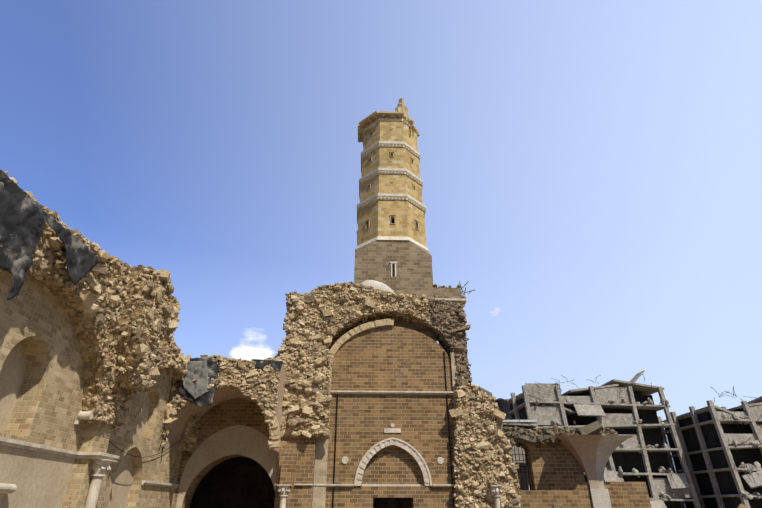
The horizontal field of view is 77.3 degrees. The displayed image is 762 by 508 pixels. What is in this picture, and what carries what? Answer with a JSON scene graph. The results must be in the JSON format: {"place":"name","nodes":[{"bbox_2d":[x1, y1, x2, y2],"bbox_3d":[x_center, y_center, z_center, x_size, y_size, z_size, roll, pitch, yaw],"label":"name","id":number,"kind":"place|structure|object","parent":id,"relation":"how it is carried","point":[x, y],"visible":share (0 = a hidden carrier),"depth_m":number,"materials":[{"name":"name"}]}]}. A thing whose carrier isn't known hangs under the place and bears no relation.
{"place":"outdoors","nodes":[
{"label":"outdoors","id":0,"kind":"place"},
{"bbox_2d":[84,459,117,507],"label":"column","id":1,"kind":"structure","parent":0,"point":[100,467],"depth_m":17.20,"materials":[{"name":"stone"}]},
{"bbox_2d":[76,452,119,459],"bbox_3d":[-10.544,7.529,17.666,0.970,0.200,1.500,1,-28,-2],"label":"stone ledge","id":2,"kind":"object","parent":1,"relation":"on","point":[91,455],"visible":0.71,"depth_m":17.07,"materials":[{"name":"stone"}]},
{"bbox_2d":[164,366,285,452],"bbox_3d":[-8.521,8.732,27.022,5.581,4.500,3.200,1,-28,-2],"label":"vault remnant","id":3,"kind":"object","parent":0,"point":[176,429],"visible":0.17,"depth_m":26.76,"materials":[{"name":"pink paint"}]},
{"bbox_2d":[161,358,279,442],"bbox_3d":[-8.466,7.823,25.547,5.694,4.736,0.559,1,-28,-2],"label":"rubble","id":4,"kind":"object","parent":3,"relation":"attached to","point":[268,384],"visible":0.17,"depth_m":25.75,"materials":[{"name":"brown stone"}]},
{"bbox_2d":[161,354,279,449],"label":"stones","id":5,"kind":"object","parent":3,"relation":"attached to","point":[248,379],"visible":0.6,"depth_m":25.68,"materials":[{"name":"beige stone"}]},
{"bbox_2d":[183,360,207,398],"bbox_3d":[-10.068,6.735,25.593,1.762,2.057,0.142,2,-28,-4],"label":"membrane","id":6,"kind":"object","parent":5,"relation":"attached to","point":[199,383],"visible":0.85,"depth_m":25.64,"materials":[{"name":"grey fabric"}]},
{"bbox_2d":[176,357,218,406],"bbox_3d":[-10.131,6.856,25.611,2.581,2.704,0.180,1,-28,-2],"label":"membrane","id":7,"kind":"object","parent":5,"relation":"attached to","point":[205,399],"visible":0.35,"depth_m":25.43,"materials":[{"name":"grey fabric"}]},
{"bbox_2d":[252,359,282,373],"bbox_3d":[-6.312,6.225,26.257,1.747,0.894,0.106,1,-28,-1],"label":"membrane","id":8,"kind":"object","parent":5,"relation":"attached to","point":[275,365],"visible":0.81,"depth_m":26.30,"materials":[{"name":"grey fabric"}]},
{"bbox_2d":[166,378,280,447],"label":"vault stub voussoirs","id":9,"kind":"object","parent":3,"relation":"attached to","point":[276,439],"visible":0.12,"depth_m":24.82,"materials":[{"name":"beige stone"}]},
{"bbox_2d":[0,0,761,507],"label":"sky","id":10,"kind":"structure","parent":0,"point":[591,170],"materials":[{"name":"blue"}]},
{"bbox_2d":[357,116,425,245],"bbox_3d":[0.803,-5.362,40.773,5.400,12.700,5.400,1,-28,-2],"label":"minaret shaft","id":11,"kind":"object","parent":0,"point":[377,213],"visible":0.73,"depth_m":38.25,"materials":[{"name":"beige stone"}]},
{"bbox_2d":[358,111,416,141],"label":"tower cornice","id":12,"kind":"structure","parent":11,"relation":"attached to","point":[372,117],"depth_m":41.77,"materials":[{"name":"beige stone"}]},
{"bbox_2d":[357,127,418,234],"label":"tower windows","id":13,"kind":"structure","parent":11,"relation":"attached to","point":[392,181],"depth_m":38.26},
{"bbox_2d":[362,98,419,137],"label":"broken masonry","id":14,"kind":"object","parent":11,"relation":"on","point":[401,107],"visible":0.17,"depth_m":43.48,"materials":[{"name":"beige stone"}]},
{"bbox_2d":[357,118,425,223],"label":"minaret dentils","id":15,"kind":"object","parent":11,"relation":"attached to","point":[387,171],"visible":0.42,"depth_m":39.58,"materials":[{"name":"beige stone"}]},
{"bbox_2d":[355,118,428,251],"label":"cornice bands","id":16,"kind":"object","parent":11,"relation":"attached to","point":[388,195],"visible":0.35,"depth_m":38.49,"materials":[{"name":"white stone"}]},
{"bbox_2d":[353,240,435,340],"bbox_3d":[0.803,4.032,35.778,5.600,8.620,5.600,1,-28,-2],"label":"minaret base","id":17,"kind":"object","parent":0,"point":[414,272],"visible":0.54,"depth_m":34.19,"materials":[{"name":"beige brick"}]},
{"bbox_2d":[392,265,394,275],"bbox_3d":[0.897,1.222,34.199,0.180,0.900,0.230,1,-28,-2],"label":"slit window","id":18,"kind":"structure","parent":17,"relation":"in","point":[393,270],"depth_m":34.09,"materials":[{"name":"stone"}]},
{"bbox_2d":[390,261,396,276],"bbox_3d":[0.899,1.125,34.166,0.520,1.240,0.180,1,-28,-2],"label":"window frame","id":19,"kind":"object","parent":17,"relation":"attached to","point":[393,262],"visible":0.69,"depth_m":34.24,"materials":[{"name":"white stone"}]},
{"bbox_2d":[454,384,519,507],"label":"pier rubble","id":20,"kind":"object","parent":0,"point":[488,483],"visible":0.29,"depth_m":27.05,"materials":[{"name":"beige stone"}]},
{"bbox_2d":[449,383,520,507],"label":"pier rubble stones","id":21,"kind":"object","parent":20,"relation":"attached to","point":[484,445],"visible":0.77,"depth_m":27.15,"materials":[{"name":"beige stone"}]},
{"bbox_2d":[421,299,471,387],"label":"spandrel stones","id":22,"kind":"object","parent":21,"relation":"on","point":[452,318],"visible":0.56,"depth_m":31.11,"materials":[{"name":"beige stone"}]},
{"bbox_2d":[426,298,470,383],"bbox_3d":[4.203,6.026,31.412,2.779,5.973,1.869,1,-28,-2],"label":"spandrel","id":23,"kind":"object","parent":21,"relation":"on","point":[440,332],"visible":0.27,"depth_m":31.23,"materials":[{"name":"beige stone"}]},
{"bbox_2d":[479,387,493,403],"bbox_3d":[6.338,8.493,28.735,0.794,1.024,0.062,1,-28,-2],"label":"membrane","id":24,"kind":"object","parent":21,"relation":"attached to","point":[486,391],"visible":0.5,"depth_m":28.77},
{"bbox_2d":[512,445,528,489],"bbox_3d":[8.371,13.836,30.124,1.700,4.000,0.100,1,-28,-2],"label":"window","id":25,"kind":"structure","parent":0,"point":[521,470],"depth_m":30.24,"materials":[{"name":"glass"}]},
{"bbox_3d":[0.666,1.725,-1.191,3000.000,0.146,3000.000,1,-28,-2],"label":"ground","id":26,"kind":"structure","parent":0,"visible":0},
{"bbox_2d":[62,421,112,507],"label":"pier","id":27,"kind":"structure","parent":26,"relation":"on","point":[95,437],"depth_m":17.10,"materials":[{"name":"beige stone"}]},
{"bbox_2d":[0,271,181,507],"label":"wall","id":28,"kind":"structure","parent":26,"relation":"on","point":[36,322],"depth_m":16.27,"materials":[{"name":"beige stone"}]},
{"bbox_2d":[0,483,16,492],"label":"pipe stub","id":29,"kind":"object","parent":28,"relation":"attached to","point":[7,488],"visible":1,"depth_m":13.49,"materials":[{"name":"stone"}]},
{"bbox_2d":[0,342,25,432],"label":"arched niche","id":30,"kind":"object","parent":28,"relation":"attached to","point":[12,372],"depth_m":14.94,"materials":[{"name":"paint"}]},
{"bbox_2d":[0,445,75,507],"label":"wall panel","id":31,"kind":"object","parent":28,"relation":"attached to","point":[40,479],"depth_m":14.97,"materials":[{"name":"paint"}]},
{"bbox_2d":[0,437,77,457],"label":"cornice","id":32,"kind":"structure","parent":28,"relation":"attached to","point":[30,446],"depth_m":14.90,"materials":[{"name":"stone"}]},
{"bbox_2d":[74,411,93,423],"bbox_3d":[-10.712,5.903,17.165,0.510,0.440,0.280,1,-28,-2],"label":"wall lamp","id":33,"kind":"object","parent":28,"relation":"attached to","point":[85,415],"visible":1,"depth_m":17.09,"materials":[{"name":"stone"}]},
{"bbox_2d":[29,268,192,449],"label":"stones","id":34,"kind":"object","parent":28,"relation":"attached to","point":[87,374],"depth_m":17.41,"materials":[{"name":"beige stone"}]},
{"bbox_2d":[26,203,199,450],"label":"stones","id":35,"kind":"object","parent":28,"relation":"on","point":[90,338],"visible":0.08,"depth_m":17.53,"materials":[{"name":"beige stone"}]},
{"bbox_2d":[0,171,200,453],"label":"stone wall","id":36,"kind":"structure","parent":35,"relation":"on","point":[86,299],"depth_m":17.41,"materials":[{"name":"beige stone"}]},
{"bbox_2d":[0,180,26,246],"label":"stones","id":37,"kind":"object","parent":36,"relation":"attached to","point":[2,184],"visible":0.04,"depth_m":12.12,"materials":[{"name":"beige stone"}]},
{"bbox_2d":[0,170,45,299],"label":"membrane","id":38,"kind":"object","parent":36,"relation":"attached to","point":[22,219],"visible":1,"depth_m":12.62,"materials":[{"name":"black fabric"}]},
{"bbox_2d":[40,207,99,284],"bbox_3d":[-9.737,-0.018,14.745,0.134,1.437,3.630,1,-28,-2],"label":"membrane","id":39,"kind":"object","parent":36,"relation":"attached to","point":[82,260],"visible":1,"depth_m":15.15,"materials":[{"name":"black fabric"}]},
{"bbox_2d":[107,451,132,507],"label":"arched niche","id":40,"kind":"object","parent":28,"relation":"attached to","point":[120,490],"visible":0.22,"depth_m":21.39,"materials":[{"name":"paint"}]},
{"bbox_2d":[137,394,149,436],"bbox_3d":[-11.633,7.688,23.035,0.025,2.400,2.000,1,-28,-2],"label":"arched niche","id":41,"kind":"object","parent":28,"relation":"attached to","point":[143,420],"depth_m":23.43,"materials":[{"name":"paint"}]},
{"bbox_2d":[113,267,177,390],"bbox_3d":[-10.187,3.115,20.091,1.648,5.030,3.654,1,-28,-2],"label":"rubble","id":42,"kind":"object","parent":28,"relation":"attached to","point":[126,377],"visible":0.19,"depth_m":18.67,"materials":[{"name":"beige stone"}]},
{"bbox_2d":[113,265,180,392],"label":"springer stones","id":43,"kind":"object","parent":28,"relation":"attached to","point":[169,311],"visible":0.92,"depth_m":19.50,"materials":[{"name":"beige stone"}]},
{"bbox_2d":[141,480,178,487],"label":"cornice","id":44,"kind":"structure","parent":28,"relation":"attached to","point":[154,483],"depth_m":23.94,"materials":[{"name":"stone"}]},
{"bbox_2d":[82,374,460,461],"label":"hanging cables","id":45,"kind":"object","parent":28,"relation":"attached to","point":[161,435],"visible":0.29,"depth_m":24.32,"materials":[{"name":"black metal"}]},
{"bbox_2d":[172,398,268,507],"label":"brick wall","id":46,"kind":"structure","parent":26,"relation":"on","point":[230,410],"depth_m":28.18,"materials":[{"name":"brown brick"}]},
{"bbox_2d":[176,449,276,507],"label":"arch","id":47,"kind":"structure","parent":46,"relation":"attached to","point":[263,463],"depth_m":26.97,"materials":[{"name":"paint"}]},
{"bbox_2d":[176,425,278,503],"bbox_3d":[-8.314,12.860,26.532,5.720,6.350,0.020,1,-28,-2],"label":"arch plaster","id":48,"kind":"object","parent":46,"relation":"attached to","point":[250,439],"visible":0.69,"depth_m":27.45,"materials":[{"name":"beige paint"}]},
{"bbox_2d":[177,419,278,483],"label":"arch","id":49,"kind":"structure","parent":46,"relation":"attached to","point":[224,425],"depth_m":27.84,"materials":[{"name":"brown stone"}]},
{"bbox_2d":[277,484,291,507],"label":"pier column","id":50,"kind":"structure","parent":26,"relation":"on","point":[283,489],"depth_m":25.25,"materials":[{"name":"stone"}]},
{"bbox_2d":[274,435,315,507],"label":"pier","id":51,"kind":"structure","parent":26,"relation":"on","point":[296,461],"depth_m":26.45,"materials":[{"name":"beige brick"}]},
{"bbox_2d":[264,334,329,436],"bbox_3d":[-5.143,8.200,29.535,4.179,6.125,2.497,1,-28,-2],"label":"pier rubble","id":52,"kind":"object","parent":51,"relation":"on","point":[302,392],"visible":0.08,"depth_m":28.42,"materials":[{"name":"brown stone"}]},
{"bbox_2d":[265,334,332,438],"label":"pier rubble stones","id":53,"kind":"object","parent":51,"relation":"on","point":[322,397],"visible":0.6,"depth_m":28.35,"materials":[{"name":"beige stone"}]},
{"bbox_2d":[284,282,427,349],"bbox_3d":[-1.609,4.740,31.695,9.442,5.608,2.176,1,-28,-2],"label":"spandrel","id":54,"kind":"object","parent":53,"relation":"on","point":[380,314],"visible":0.31,"depth_m":31.45,"materials":[{"name":"beige stone"}]},
{"bbox_2d":[283,282,429,350],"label":"rubble stones","id":55,"kind":"object","parent":54,"relation":"attached to","point":[299,302],"visible":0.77,"depth_m":31.23,"materials":[{"name":"beige stone"}]},
{"bbox_2d":[360,280,393,291],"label":"dome","id":56,"kind":"structure","parent":54,"relation":"on","point":[379,285],"depth_m":32.38,"materials":[{"name":"white paint"}]},
{"bbox_2d":[428,298,466,304],"bbox_3d":[1.704,3.366,32.852,8.200,0.150,1.450,1,-28,-2],"label":"roof ledge","id":57,"kind":"object","parent":54,"relation":"on","point":[462,300],"visible":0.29,"depth_m":32.32,"materials":[{"name":"stone"}]},
{"bbox_2d":[413,281,473,298],"bbox_3d":[1.778,2.630,33.272,9.834,1.982,1.711,3,-28,-5],"label":"roof debris","id":58,"kind":"object","parent":57,"relation":"on","point":[443,286],"visible":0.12,"depth_m":34.04,"materials":[{"name":"brown stone"}]},
{"bbox_2d":[433,287,460,340],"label":"roof block","id":59,"kind":"structure","parent":57,"relation":"on","point":[446,292],"depth_m":33.79,"materials":[{"name":"beige stone"}]},
{"bbox_2d":[325,326,454,507],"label":"end wall","id":60,"kind":"structure","parent":26,"relation":"on","point":[390,358],"depth_m":28.70,"materials":[{"name":"brown brick"}]},
{"bbox_2d":[313,484,353,486],"bbox_3d":[-2.690,12.942,26.626,2.350,0.140,0.250,1,-28,-2],"label":"string course","id":61,"kind":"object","parent":60,"relation":"attached to","point":[339,485],"depth_m":26.54,"materials":[{"name":"stone"}]},
{"bbox_2d":[329,319,393,364],"bbox_3d":[-1.317,5.685,30.643,4.302,3.080,0.565,1,-28,-2],"label":"nave wall rib","id":62,"kind":"object","parent":60,"relation":"attached to","point":[340,342],"visible":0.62,"depth_m":30.78,"materials":[{"name":"stone"}]},
{"bbox_2d":[312,352,463,507],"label":"edge pilasters","id":63,"kind":"object","parent":60,"relation":"attached to","point":[320,475],"visible":0.25,"depth_m":27.10,"materials":[{"name":"beige stone"}]},
{"bbox_2d":[331,390,452,394],"bbox_3d":[0.683,8.484,29.128,9.060,0.160,0.250,1,-28,-2],"label":"string course","id":64,"kind":"object","parent":60,"relation":"attached to","point":[400,392],"visible":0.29,"depth_m":29.05,"materials":[{"name":"stone"}]},
{"bbox_2d":[367,453,417,483],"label":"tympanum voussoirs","id":65,"kind":"object","parent":60,"relation":"attached to","point":[385,466],"visible":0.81,"depth_m":27.44,"materials":[{"name":"beige brick"}]},
{"bbox_2d":[361,446,423,485],"bbox_3d":[0.668,12.267,27.632,3.560,2.150,0.100,1,-28,-2],"label":"arch recess","id":66,"kind":"object","parent":60,"relation":"attached to","point":[392,478],"visible":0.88,"depth_m":27.60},
{"bbox_2d":[341,423,443,463],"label":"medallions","id":67,"kind":"object","parent":60,"relation":"attached to","point":[344,460],"visible":1,"depth_m":28.07,"materials":[{"name":"stone"}]},
{"bbox_2d":[356,439,429,485],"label":"portal voussoirs","id":68,"kind":"object","parent":60,"relation":"attached to","point":[382,445],"visible":0.94,"depth_m":27.42,"materials":[{"name":"stone"}]},
{"bbox_2d":[354,437,431,485],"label":"arch molding","id":69,"kind":"structure","parent":60,"relation":"attached to","point":[378,443],"depth_m":27.45,"materials":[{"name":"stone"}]},
{"bbox_2d":[362,484,423,485],"bbox_3d":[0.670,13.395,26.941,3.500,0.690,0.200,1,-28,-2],"label":"stone ledge","id":70,"kind":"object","parent":60,"relation":"attached to","point":[392,484],"depth_m":26.99,"materials":[{"name":"stone"}]},
{"bbox_2d":[432,484,454,486],"bbox_3d":[4.056,13.051,26.832,2.350,0.140,0.250,1,-28,-2],"label":"string course","id":71,"kind":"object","parent":60,"relation":"attached to","point":[443,485],"depth_m":26.73,"materials":[{"name":"stone"}]},
{"bbox_2d":[373,498,410,507],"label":"door","id":72,"kind":"structure","parent":26,"relation":"on","point":[391,502],"depth_m":29.40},
{"bbox_2d":[332,351,453,507],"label":"pipes","id":73,"kind":"object","parent":26,"relation":"on","point":[448,431],"visible":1,"depth_m":27.84,"materials":[{"name":"black metal"}]},
{"bbox_2d":[489,485,502,507],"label":"pier column","id":74,"kind":"structure","parent":26,"relation":"on","point":[496,490],"depth_m":25.96,"materials":[{"name":"stone"}]},
{"bbox_2d":[503,425,533,484],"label":"block wall","id":75,"kind":"structure","parent":26,"relation":"on","point":[528,427],"depth_m":53.63,"materials":[{"name":"concrete"}]},
{"bbox_2d":[502,422,537,489],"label":"damaged block","id":76,"kind":"structure","parent":26,"relation":"on","point":[520,424],"depth_m":53.32,"materials":[{"name":"concrete"}]},
{"bbox_2d":[503,420,536,422],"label":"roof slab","id":77,"kind":"object","parent":76,"relation":"on","point":[528,421],"visible":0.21,"depth_m":53.38,"materials":[{"name":"white concrete"}]},
{"bbox_2d":[495,398,509,418],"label":"water tank","id":78,"kind":"object","parent":77,"relation":"on","point":[503,405],"visible":0.52,"depth_m":55.16,"materials":[{"name":"black plastic"}]},
{"bbox_2d":[499,408,543,427],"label":"rubble","id":79,"kind":"object","parent":76,"relation":"on","point":[522,422],"visible":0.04,"depth_m":53.17,"materials":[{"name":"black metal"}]},
{"bbox_2d":[510,443,589,507],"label":"brick wall","id":80,"kind":"structure","parent":26,"relation":"on","point":[556,473],"depth_m":27.99,"materials":[{"name":"brown brick"}]},
{"bbox_2d":[512,445,530,488],"bbox_3d":[8.401,12.800,28.710,1.100,2.500,0.030,1,-28,-2],"label":"grille window","id":81,"kind":"structure","parent":80,"relation":"attached to","point":[523,460],"depth_m":28.77,"materials":[{"name":"black metal"}]},
{"bbox_2d":[501,420,617,447],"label":"remnant stones","id":82,"kind":"object","parent":80,"relation":"on","point":[596,427],"visible":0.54,"depth_m":28.51,"materials":[{"name":"grey stone"}]},
{"bbox_2d":[507,428,616,443],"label":"rubble stones","id":83,"kind":"object","parent":80,"relation":"on","point":[554,435],"visible":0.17,"depth_m":28.63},
{"bbox_2d":[552,504,575,507],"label":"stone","id":84,"kind":"object","parent":26,"relation":"on","point":[557,506],"visible":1,"depth_m":25.60,"materials":[{"name":"beige stone"}]},
{"bbox_2d":[589,489,611,507],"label":"pillar","id":85,"kind":"structure","parent":26,"relation":"on","point":[600,498],"depth_m":27.45,"materials":[{"name":"white paint"}]},
{"bbox_2d":[555,435,601,488],"bbox_3d":[11.544,12.048,27.561,2.271,2.750,1.921,1,-28,-2],"label":"arch springer","id":86,"kind":"object","parent":85,"relation":"on","point":[582,449],"visible":0.92,"depth_m":27.92,"materials":[{"name":"pink paint"}]},
{"bbox_2d":[596,435,633,488],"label":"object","id":87,"kind":"object","parent":86,"relation":"attached to","point":[608,445],"visible":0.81,"depth_m":27.97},
{"bbox_2d":[505,370,700,507],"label":"collapsed building","id":88,"kind":"structure","parent":26,"relation":"on","point":[542,402],"depth_m":73.75,"materials":[{"name":"concrete"}]},
{"bbox_2d":[510,394,680,507],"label":"dark building interior","id":89,"kind":"object","parent":88,"relation":"in","point":[652,437],"visible":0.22,"depth_m":74.80,"materials":[{"name":"concrete"}]},
{"bbox_2d":[537,374,685,505],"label":"damaged block rebar","id":90,"kind":"object","parent":88,"relation":"on","point":[638,423],"visible":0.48,"depth_m":72.68,"materials":[{"name":"black metal"}]},
{"bbox_2d":[585,482,651,507],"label":"wall","id":91,"kind":"structure","parent":26,"relation":"on","point":[628,494],"depth_m":27.71,"materials":[{"name":"brown brick"}]},
{"bbox_2d":[658,396,761,507],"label":"collapsed building","id":92,"kind":"structure","parent":26,"relation":"on","point":[751,414],"depth_m":68.48,"materials":[{"name":"concrete"}]},
{"bbox_2d":[665,410,761,507],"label":"dark building interior","id":93,"kind":"object","parent":92,"relation":"in","point":[726,482],"visible":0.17,"depth_m":70.03,"materials":[{"name":"concrete"}]},
{"bbox_2d":[711,386,761,496],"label":"debris","id":94,"kind":"object","parent":92,"relation":"on","point":[738,424],"visible":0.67,"depth_m":68.30,"materials":[{"name":"grey concrete"}]},
{"bbox_2d":[738,503,747,507],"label":"boulders","id":95,"kind":"object","parent":26,"relation":"on","point":[741,505],"visible":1,"depth_m":3.54,"materials":[{"name":"beige stone"}]},
{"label":"arch opening floor","id":96,"kind":"structure","parent":26,"relation":"on","visible":0},
{"bbox_2d":[192,457,274,507],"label":"archway opening","id":97,"kind":"object","parent":96,"relation":"on","point":[240,482],"visible":0.33,"depth_m":29.60,"materials":[{"name":"black"}]}
]}

